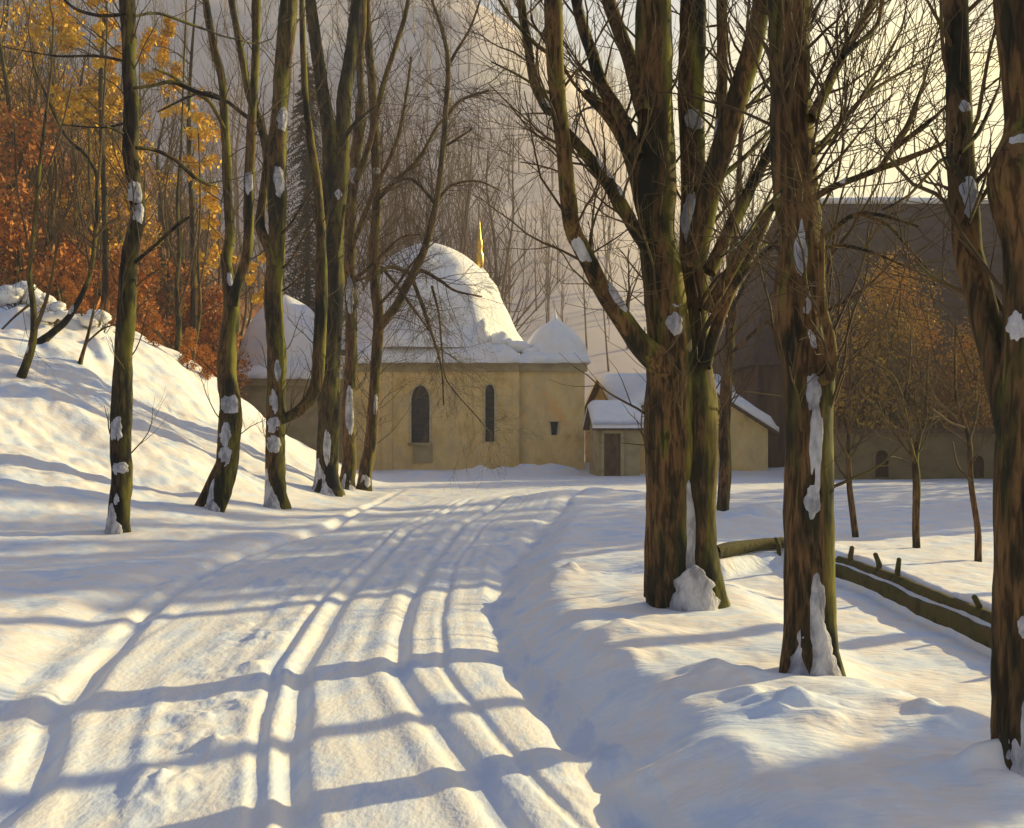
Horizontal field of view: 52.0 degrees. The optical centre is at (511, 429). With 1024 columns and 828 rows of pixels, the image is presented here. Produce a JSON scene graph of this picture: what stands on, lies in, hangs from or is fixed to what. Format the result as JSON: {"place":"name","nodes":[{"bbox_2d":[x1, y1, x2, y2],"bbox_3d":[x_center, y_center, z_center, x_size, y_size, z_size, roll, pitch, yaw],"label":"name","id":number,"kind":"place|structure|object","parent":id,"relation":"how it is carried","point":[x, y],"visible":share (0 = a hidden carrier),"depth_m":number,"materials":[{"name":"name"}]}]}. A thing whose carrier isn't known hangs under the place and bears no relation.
{"place":"outdoors","nodes":[
{"label":"outdoors","id":0,"kind":"place"},
{"bbox_2d":[3,52,285,367],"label":"wooded hillside","id":1,"kind":"structure","parent":0,"point":[256,309],"depth_m":93.18,"materials":[{"name":"orange plant"}]},
{"bbox_2d":[0,1,62,267],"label":"golden tree","id":2,"kind":"object","parent":1,"relation":"on","point":[6,50],"visible":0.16,"depth_m":43.96,"materials":[{"name":"orange plant"}]},
{"bbox_2d":[0,0,88,116],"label":"hillside tree","id":3,"kind":"object","parent":1,"relation":"on","point":[6,15],"visible":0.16,"depth_m":52.73,"materials":[{"name":"orange plant"}]},
{"bbox_2d":[1,0,103,242],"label":"golden tree","id":4,"kind":"object","parent":1,"relation":"on","point":[18,8],"visible":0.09,"depth_m":48.86,"materials":[{"name":"orange plant"}]},
{"bbox_2d":[27,154,92,302],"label":"beech","id":5,"kind":"object","parent":1,"relation":"on","point":[58,214],"visible":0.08,"depth_m":47.67,"materials":[{"name":"orange plant"}]},
{"bbox_2d":[44,2,118,163],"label":"hillside tree","id":6,"kind":"object","parent":1,"relation":"on","point":[89,47],"visible":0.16,"depth_m":72.20,"materials":[{"name":"orange plant"}]},
{"bbox_2d":[63,23,164,269],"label":"hillside tree","id":7,"kind":"object","parent":1,"relation":"on","point":[119,208],"visible":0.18,"depth_m":65.50,"materials":[{"name":"brown plant"}]},
{"bbox_2d":[106,59,185,245],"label":"hillside tree","id":8,"kind":"object","parent":1,"relation":"on","point":[152,134],"visible":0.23,"depth_m":63.77,"materials":[{"name":"orange plant"}]},
{"bbox_2d":[106,9,193,217],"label":"hillside tree","id":9,"kind":"object","parent":1,"relation":"on","point":[151,110],"visible":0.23,"depth_m":69.12,"materials":[{"name":"orange plant"}]},
{"bbox_2d":[90,0,217,312],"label":"hillside tree","id":10,"kind":"object","parent":1,"relation":"on","point":[159,174],"visible":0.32,"depth_m":48.30,"materials":[{"name":"brown plant"}]},
{"bbox_2d":[94,117,224,336],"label":"hillside tree","id":11,"kind":"object","parent":1,"relation":"on","point":[167,225],"visible":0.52,"depth_m":45.11,"materials":[{"name":"brown plant"}]},
{"bbox_2d":[115,26,215,318],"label":"hillside tree","id":12,"kind":"object","parent":1,"relation":"on","point":[187,225],"visible":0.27,"depth_m":49.53,"materials":[{"name":"orange plant"}]},
{"bbox_2d":[146,257,212,344],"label":"beech","id":13,"kind":"object","parent":1,"relation":"on","point":[162,304],"visible":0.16,"depth_m":45.34,"materials":[{"name":"orange plant"}]},
{"bbox_2d":[123,134,236,340],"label":"hillside tree","id":14,"kind":"object","parent":1,"relation":"on","point":[182,224],"visible":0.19,"depth_m":50.16,"materials":[{"name":"orange plant"}]},
{"bbox_2d":[138,59,238,336],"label":"background tree","id":15,"kind":"object","parent":1,"relation":"on","point":[210,175],"visible":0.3,"depth_m":67.77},
{"bbox_2d":[188,114,245,308],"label":"hillside tree","id":16,"kind":"object","parent":1,"relation":"on","point":[220,220],"visible":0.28,"depth_m":69.35,"materials":[{"name":"brown plant"}]},
{"bbox_2d":[200,14,271,219],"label":"background tree","id":17,"kind":"object","parent":1,"relation":"on","point":[232,129],"visible":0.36,"depth_m":102.03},
{"bbox_2d":[208,157,265,347],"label":"hillside tree","id":18,"kind":"object","parent":1,"relation":"on","point":[246,310],"visible":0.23,"depth_m":68.40,"materials":[{"name":"brown plant"}]},
{"bbox_2d":[223,169,267,328],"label":"hillside tree","id":19,"kind":"object","parent":1,"relation":"on","point":[250,312],"visible":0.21,"depth_m":70.74,"materials":[{"name":"brown plant"}]},
{"bbox_2d":[193,0,300,291],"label":"background tree","id":20,"kind":"object","parent":1,"relation":"on","point":[235,155],"visible":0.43,"depth_m":87.01,"materials":[{"name":"plant"}]},
{"bbox_2d":[0,476,681,827],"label":"snow road","id":21,"kind":"structure","parent":0,"point":[378,671],"depth_m":6.54,"materials":[{"name":"snow"}]},
{"bbox_2d":[0,0,737,400],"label":"hill","id":22,"kind":"structure","parent":0,"point":[622,360],"depth_m":137.95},
{"bbox_2d":[328,70,425,266],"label":"background tree","id":23,"kind":"object","parent":22,"relation":"on","point":[367,128],"visible":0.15,"depth_m":86.46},
{"bbox_2d":[359,76,417,264],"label":"background tree","id":24,"kind":"object","parent":22,"relation":"on","point":[395,164],"visible":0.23,"depth_m":98.01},
{"bbox_2d":[369,63,424,256],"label":"background tree","id":25,"kind":"object","parent":22,"relation":"on","point":[395,154],"visible":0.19,"depth_m":98.03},
{"bbox_2d":[41,0,764,371],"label":"wood","id":26,"kind":"object","parent":22,"relation":"on","point":[543,220],"visible":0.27,"depth_m":127.22,"materials":[{"name":"plant"}]},
{"bbox_2d":[709,73,775,279],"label":"background tree","id":27,"kind":"object","parent":22,"relation":"on","point":[745,168],"visible":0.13,"depth_m":87.76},
{"bbox_2d":[0,304,1023,827],"bbox_3d":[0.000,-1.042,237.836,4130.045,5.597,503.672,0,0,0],"label":"snow ground","id":28,"kind":"structure","parent":0,"point":[716,718],"depth_m":10.80,"materials":[{"name":"snow"}]},
{"bbox_2d":[0,262,76,309],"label":"snowy bush","id":29,"kind":"object","parent":28,"relation":"on","point":[10,294],"visible":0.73,"depth_m":27.65,"materials":[{"name":"snow"}]},
{"bbox_2d":[0,88,87,299],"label":"beech","id":30,"kind":"object","parent":28,"relation":"on","point":[15,228],"visible":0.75,"depth_m":37.06,"materials":[{"name":"orange plant"}]},
{"bbox_2d":[0,0,90,272],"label":"hillside tree","id":31,"kind":"object","parent":28,"relation":"on","point":[6,84],"visible":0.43,"depth_m":39.07,"materials":[{"name":"orange plant"}]},
{"bbox_2d":[11,285,82,325],"bbox_3d":[-12.079,-3.263,27.423,1.763,1.255,1.649,0,0,26],"label":"snowy bush","id":32,"kind":"object","parent":28,"relation":"on","point":[56,313],"visible":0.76,"depth_m":27.30,"materials":[{"name":"snow"}]},
{"bbox_2d":[0,0,97,281],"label":"hillside tree","id":33,"kind":"object","parent":28,"relation":"on","point":[51,186],"visible":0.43,"depth_m":39.20,"materials":[{"name":"brown plant"}]},
{"bbox_2d":[0,1,97,259],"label":"hillside tree","id":34,"kind":"object","parent":28,"relation":"on","point":[29,89],"visible":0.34,"depth_m":40.20,"materials":[{"name":"brown plant"}]},
{"bbox_2d":[0,0,119,297],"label":"hillside tree","id":35,"kind":"object","parent":28,"relation":"on","point":[46,188],"visible":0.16,"depth_m":43.95,"materials":[{"name":"brown plant"}]},
{"bbox_2d":[2,0,118,384],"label":"young tree","id":36,"kind":"object","parent":28,"relation":"on","point":[24,368],"visible":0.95,"depth_m":23.17,"materials":[{"name":"brown plant"}]},
{"bbox_2d":[0,0,121,288],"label":"hillside tree","id":37,"kind":"object","parent":28,"relation":"on","point":[73,151],"visible":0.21,"depth_m":42.10,"materials":[{"name":"orange plant"}]},
{"bbox_2d":[0,0,124,301],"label":"hillside tree","id":38,"kind":"object","parent":28,"relation":"on","point":[50,227],"visible":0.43,"depth_m":39.30,"materials":[{"name":"brown plant"}]},
{"bbox_2d":[62,278,81,310],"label":"beech","id":39,"kind":"object","parent":28,"relation":"on","point":[70,290],"visible":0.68,"depth_m":29.43,"materials":[{"name":"orange plant"}]},
{"bbox_2d":[1,0,144,343],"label":"young tree","id":40,"kind":"object","parent":28,"relation":"on","point":[49,335],"visible":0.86,"depth_m":25.72,"materials":[{"name":"brown plant"}]},
{"bbox_2d":[13,0,145,310],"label":"yellow tree","id":41,"kind":"object","parent":28,"relation":"on","point":[87,94],"visible":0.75,"depth_m":36.91,"materials":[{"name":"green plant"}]},
{"bbox_2d":[67,268,96,315],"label":"beech","id":42,"kind":"object","parent":28,"relation":"on","point":[80,284],"visible":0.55,"depth_m":30.47,"materials":[{"name":"orange plant"}]},
{"bbox_2d":[63,249,101,313],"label":"beech","id":43,"kind":"object","parent":28,"relation":"on","point":[93,277],"visible":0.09,"depth_m":38.73,"materials":[{"name":"orange plant"}]},
{"bbox_2d":[53,233,113,313],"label":"beech","id":44,"kind":"object","parent":28,"relation":"on","point":[69,246],"visible":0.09,"depth_m":41.12,"materials":[{"name":"orange plant"}]},
{"bbox_2d":[24,48,154,313],"bbox_3d":[-16.678,-7.049,39.575,6.209,15.818,6.392,0,0,-6],"label":"hillside tree","id":45,"kind":"object","parent":28,"relation":"on","point":[89,168],"visible":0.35,"depth_m":39.55,"materials":[{"name":"brown plant"}]},
{"bbox_2d":[53,58,125,274],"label":"golden tree","id":46,"kind":"object","parent":28,"relation":"on","point":[64,200],"visible":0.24,"depth_m":42.24,"materials":[{"name":"yellow plant"}]},
{"bbox_2d":[69,232,115,364],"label":"young tree","id":47,"kind":"object","parent":28,"relation":"on","point":[82,354],"visible":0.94,"depth_m":25.23,"materials":[{"name":"brown plant"}]},
{"bbox_2d":[72,301,116,333],"bbox_3d":[-11.249,-3.144,28.511,1.658,1.109,1.717,0,0,37],"label":"snowy bush","id":48,"kind":"object","parent":28,"relation":"on","point":[104,316],"visible":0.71,"depth_m":28.23,"materials":[{"name":"snow"}]},
{"bbox_2d":[79,270,117,323],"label":"beech","id":49,"kind":"object","parent":28,"relation":"on","point":[111,291],"visible":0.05,"depth_m":39.03,"materials":[{"name":"orange plant"}]},
{"bbox_2d":[74,77,156,322],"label":"golden tree","id":50,"kind":"object","parent":28,"relation":"on","point":[144,122],"visible":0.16,"depth_m":47.76,"materials":[{"name":"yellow plant"}]},
{"bbox_2d":[109,260,159,334],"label":"beech","id":51,"kind":"object","parent":28,"relation":"on","point":[140,300],"visible":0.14,"depth_m":35.86,"materials":[{"name":"orange plant"}]},
{"bbox_2d":[95,230,175,341],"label":"beech","id":52,"kind":"object","parent":28,"relation":"on","point":[140,277],"visible":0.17,"depth_m":38.39,"materials":[{"name":"orange plant"}]},
{"bbox_2d":[107,116,187,321],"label":"golden tree","id":53,"kind":"object","parent":28,"relation":"on","point":[140,153],"visible":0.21,"depth_m":46.06,"materials":[{"name":"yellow plant"}]},
{"bbox_2d":[143,309,166,346],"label":"beech","id":54,"kind":"object","parent":28,"relation":"on","point":[151,337],"visible":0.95,"depth_m":30.73,"materials":[{"name":"orange plant"}]},
{"bbox_2d":[100,0,219,351],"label":"young tree","id":55,"kind":"object","parent":28,"relation":"on","point":[177,313],"visible":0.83,"depth_m":33.63,"materials":[{"name":"brown plant"}]},
{"bbox_2d":[0,0,324,533],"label":"bare tree","id":56,"kind":"object","parent":28,"relation":"on","point":[121,462],"visible":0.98,"depth_m":15.27,"materials":[{"name":"brown plant"}]},
{"bbox_2d":[176,327,202,370],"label":"beech","id":57,"kind":"object","parent":28,"relation":"on","point":[185,359],"visible":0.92,"depth_m":31.26,"materials":[{"name":"orange plant"}]},
{"bbox_2d":[166,100,219,360],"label":"young tree","id":58,"kind":"object","parent":28,"relation":"on","point":[200,305],"visible":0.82,"depth_m":34.62,"materials":[{"name":"brown plant"}]},
{"bbox_2d":[136,0,265,358],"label":"yellow tree","id":59,"kind":"object","parent":28,"relation":"on","point":[212,206],"visible":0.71,"depth_m":38.88,"materials":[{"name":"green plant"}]},
{"bbox_2d":[198,343,216,379],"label":"beech","id":60,"kind":"object","parent":28,"relation":"on","point":[204,368],"visible":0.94,"depth_m":31.73,"materials":[{"name":"orange plant"}]},
{"bbox_2d":[166,277,250,400],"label":"beech","id":61,"kind":"object","parent":28,"relation":"on","point":[185,324],"visible":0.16,"depth_m":41.08,"materials":[{"name":"orange plant"}]},
{"bbox_2d":[106,0,318,512],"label":"bare tree","id":62,"kind":"object","parent":28,"relation":"on","point":[215,494],"visible":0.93,"depth_m":18.90,"materials":[{"name":"brown plant"}]},
{"bbox_2d":[174,276,252,371],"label":"beech","id":63,"kind":"object","parent":28,"relation":"on","point":[206,315],"visible":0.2,"depth_m":41.22,"materials":[{"name":"orange plant"}]},
{"bbox_2d":[196,294,255,389],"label":"beech","id":64,"kind":"object","parent":28,"relation":"on","point":[213,364],"visible":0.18,"depth_m":40.23,"materials":[{"name":"orange plant"}]},
{"bbox_2d":[218,108,313,303],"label":"background tree","id":65,"kind":"object","parent":28,"relation":"on","point":[268,228],"visible":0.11,"depth_m":54.92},
{"bbox_2d":[198,0,370,509],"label":"bare tree","id":66,"kind":"object","parent":28,"relation":"on","point":[275,492],"visible":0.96,"depth_m":21.10,"materials":[{"name":"brown plant"}]},
{"bbox_2d":[251,55,344,369],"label":"fir tree","id":67,"kind":"object","parent":28,"relation":"on","point":[309,301],"visible":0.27,"depth_m":52.90,"materials":[{"name":"grey plant"}]},
{"bbox_2d":[270,0,399,496],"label":"bare tree","id":68,"kind":"object","parent":28,"relation":"on","point":[326,482],"visible":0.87,"depth_m":25.97,"materials":[{"name":"brown plant"}]},
{"bbox_2d":[282,71,395,326],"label":"background tree","id":69,"kind":"object","parent":28,"relation":"on","point":[315,232],"visible":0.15,"depth_m":53.24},
{"bbox_2d":[315,43,439,320],"bbox_3d":[-7.528,-9.176,54.961,6.252,23.371,7.425,0,0,15],"label":"background tree","id":70,"kind":"object","parent":28,"relation":"on","point":[389,218],"visible":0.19,"depth_m":55.26,"materials":[{"name":"plant"}]},
{"bbox_2d":[297,0,464,490],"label":"bare tree","id":71,"kind":"object","parent":28,"relation":"on","point":[348,472],"visible":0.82,"depth_m":28.09,"materials":[{"name":"brown plant"}]},
{"bbox_2d":[343,42,471,286],"bbox_3d":[-6.563,-9.030,54.864,10.200,23.004,5.879,0,0,39],"label":"background tree","id":72,"kind":"object","parent":28,"relation":"on","point":[405,143],"visible":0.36,"depth_m":54.26,"materials":[{"name":"plant"}]},
{"bbox_2d":[237,218,590,469],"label":"chapel","id":73,"kind":"structure","parent":28,"relation":"on","point":[541,404],"depth_m":44.22,"materials":[{"name":"paint"}]},
{"bbox_2d":[409,384,431,442],"bbox_3d":[-3.840,-0.669,44.123,0.960,2.498,0.315,0,0,0],"label":"window","id":74,"kind":"structure","parent":73,"relation":"in","point":[417,433],"depth_m":44.27,"materials":[{"name":"glass"}]},
{"bbox_2d":[483,383,496,441],"bbox_3d":[-0.930,-0.701,44.123,0.580,2.482,0.315,0,0,0],"label":"window","id":75,"kind":"structure","parent":73,"relation":"in","point":[491,396],"depth_m":44.27,"materials":[{"name":"grey glass"}]},
{"bbox_2d":[290,0,549,491],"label":"bare tree","id":76,"kind":"object","parent":28,"relation":"on","point":[381,319],"visible":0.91,"depth_m":28.53,"materials":[{"name":"brown plant"}]},
{"bbox_2d":[364,14,480,250],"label":"background tree","id":77,"kind":"object","parent":28,"relation":"on","point":[388,144],"visible":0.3,"depth_m":56.58,"materials":[{"name":"plant"}]},
{"bbox_2d":[367,75,482,261],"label":"background tree","id":78,"kind":"object","parent":28,"relation":"on","point":[428,212],"visible":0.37,"depth_m":54.64,"materials":[{"name":"plant"}]},
{"bbox_2d":[380,97,534,300],"bbox_3d":[-2.996,-7.415,56.600,7.651,19.800,7.729,0,0,33],"label":"background tree","id":79,"kind":"object","parent":28,"relation":"on","point":[466,235],"visible":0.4,"depth_m":54.81,"materials":[{"name":"plant"}]},
{"bbox_2d":[420,72,526,305],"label":"background tree","id":80,"kind":"object","parent":28,"relation":"on","point":[473,224],"visible":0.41,"depth_m":54.72,"materials":[{"name":"plant"}]},
{"bbox_2d":[436,79,563,336],"bbox_3d":[-0.355,-8.710,58.871,7.115,22.397,5.992,0,0,-35],"label":"background tree","id":81,"kind":"object","parent":28,"relation":"on","point":[495,257],"visible":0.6,"depth_m":58.45,"materials":[{"name":"plant"}]},
{"bbox_2d":[437,59,612,330],"bbox_3d":[0.744,-8.595,57.560,9.798,22.097,5.647,0,0,17],"label":"background tree","id":82,"kind":"object","parent":28,"relation":"on","point":[507,260],"visible":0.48,"depth_m":57.37,"materials":[{"name":"plant"}]},
{"bbox_2d":[583,400,643,475],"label":"shed","id":83,"kind":"structure","parent":28,"relation":"on","point":[608,421],"depth_m":38.30,"materials":[{"name":"grey paint"}]},
{"bbox_2d":[601,430,623,475],"bbox_3d":[3.647,1.056,38.237,0.840,2.088,0.120,0,0,-3],"label":"door","id":84,"kind":"structure","parent":83,"relation":"in","point":[612,454],"depth_m":38.21,"materials":[{"name":"brown paint"}]},
{"bbox_2d":[330,0,931,611],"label":"bare tree","id":85,"kind":"object","parent":28,"relation":"on","point":[682,568],"visible":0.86,"depth_m":8.95,"materials":[{"name":"brown plant"}]},
{"bbox_2d":[585,373,735,461],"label":"long house","id":86,"kind":"structure","parent":28,"relation":"on","point":[612,383],"depth_m":50.50,"materials":[{"name":"grey paint"}]},
{"bbox_2d":[624,381,779,473],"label":"cottage","id":87,"kind":"structure","parent":28,"relation":"on","point":[752,427],"depth_m":40.00,"materials":[{"name":"paint"}]},
{"bbox_2d":[708,106,770,332],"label":"background tree","id":88,"kind":"object","parent":28,"relation":"on","point":[752,202],"visible":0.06,"depth_m":61.62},
{"bbox_2d":[643,1,887,510],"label":"slender tree","id":89,"kind":"object","parent":28,"relation":"on","point":[725,469],"visible":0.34,"depth_m":17.89,"materials":[{"name":"brown plant"}]},
{"bbox_2d":[565,0,1003,676],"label":"bare tree","id":90,"kind":"object","parent":28,"relation":"on","point":[805,338],"visible":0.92,"depth_m":6.41,"materials":[{"name":"brown plant"}]},
{"bbox_2d":[717,537,990,648],"bbox_3d":[3.615,1.609,9.916,1.455,0.619,6.691,0,0,-12],"label":"rail fence","id":91,"kind":"object","parent":28,"relation":"on","point":[961,624],"visible":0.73,"depth_m":10.20,"materials":[{"name":"wood"}]},
{"bbox_2d":[712,197,1002,467],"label":"timber hall","id":92,"kind":"structure","parent":28,"relation":"on","point":[770,379],"depth_m":48.95,"materials":[{"name":"wood"}]},
{"bbox_2d":[833,358,883,427],"bbox_3d":[13.150,-0.431,41.266,3.110,5.289,3.279,0,0,24],"label":"bush","id":93,"kind":"object","parent":28,"relation":"on","point":[839,416],"visible":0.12,"depth_m":41.11,"materials":[{"name":"brown plant"}]},
{"bbox_2d":[832,297,907,427],"bbox_3d":[13.558,-1.628,41.619,4.019,7.865,4.548,0,0,-35],"label":"bush","id":94,"kind":"object","parent":28,"relation":"on","point":[843,330],"visible":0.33,"depth_m":40.84,"materials":[{"name":"brown plant"}]},
{"bbox_2d":[846,368,895,427],"bbox_3d":[14.475,-0.208,41.118,2.799,4.760,2.951,0,0,17],"label":"bush","id":95,"kind":"object","parent":28,"relation":"on","point":[866,408],"visible":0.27,"depth_m":41.03,"materials":[{"name":"orange plant"}]},
{"bbox_2d":[828,279,937,536],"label":"sapling","id":96,"kind":"object","parent":28,"relation":"on","point":[850,496],"visible":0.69,"depth_m":15.20,"materials":[{"name":"brown plant"}]},
{"bbox_2d":[745,0,1023,776],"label":"bare tree","id":97,"kind":"object","parent":28,"relation":"on","point":[999,341],"visible":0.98,"depth_m":4.57,"materials":[{"name":"brown plant"}]},
{"bbox_2d":[837,259,984,547],"bbox_3d":[5.248,-0.284,13.931,3.039,4.197,1.948,0,0,-28],"label":"sapling","id":98,"kind":"object","parent":28,"relation":"on","point":[913,452],"visible":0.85,"depth_m":13.86,"materials":[{"name":"brown plant"}]},
{"bbox_2d":[835,219,988,427],"bbox_3d":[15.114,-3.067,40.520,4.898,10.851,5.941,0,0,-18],"label":"bush","id":99,"kind":"object","parent":28,"relation":"on","point":[895,312],"visible":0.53,"depth_m":41.00,"materials":[{"name":"brown plant"}]},
{"bbox_2d":[833,428,995,479],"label":"outbuilding","id":100,"kind":"structure","parent":28,"relation":"on","point":[936,459],"depth_m":36.00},
{"bbox_2d":[872,449,891,477],"bbox_3d":[12.682,1.174,36.133,0.658,0.979,0.335,0,0,0],"label":"window","id":101,"kind":"structure","parent":100,"relation":"in","point":[879,456],"depth_m":36.20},
{"bbox_2d":[973,455,986,477],"bbox_3d":[15.971,1.265,36.133,0.625,0.791,0.335,0,0,0],"label":"window","id":102,"kind":"structure","parent":100,"relation":"in","point":[980,464],"depth_m":36.23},
{"bbox_2d":[840,293,993,561],"bbox_3d":[5.035,-0.015,12.071,1.743,3.579,2.112,0,0,41],"label":"sapling","id":103,"kind":"object","parent":28,"relation":"on","point":[977,525],"visible":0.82,"depth_m":12.12,"materials":[{"name":"brown plant"}]},
{"bbox_2d":[870,291,982,427],"bbox_3d":[16.289,-1.628,41.782,4.548,7.865,4.019,0,0,35],"label":"bush","id":104,"kind":"object","parent":28,"relation":"on","point":[928,318],"visible":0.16,"depth_m":41.60,"materials":[{"name":"brown plant"}]},
{"bbox_2d":[934,314,993,427],"bbox_3d":[18.445,-1.343,41.493,4.169,7.210,3.684,0,0,-9],"label":"bush","id":105,"kind":"object","parent":28,"relation":"on","point":[960,357],"visible":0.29,"depth_m":41.26,"materials":[{"name":"brown plant"}]},
{"bbox_2d":[473,0,1003,239],"label":"sky","id":106,"kind":"structure","parent":0,"point":[998,112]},
{"bbox_2d":[721,552,990,717],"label":"snow path","id":107,"kind":"structure","parent":0,"point":[884,642],"depth_m":8.35,"materials":[{"name":"snow"}]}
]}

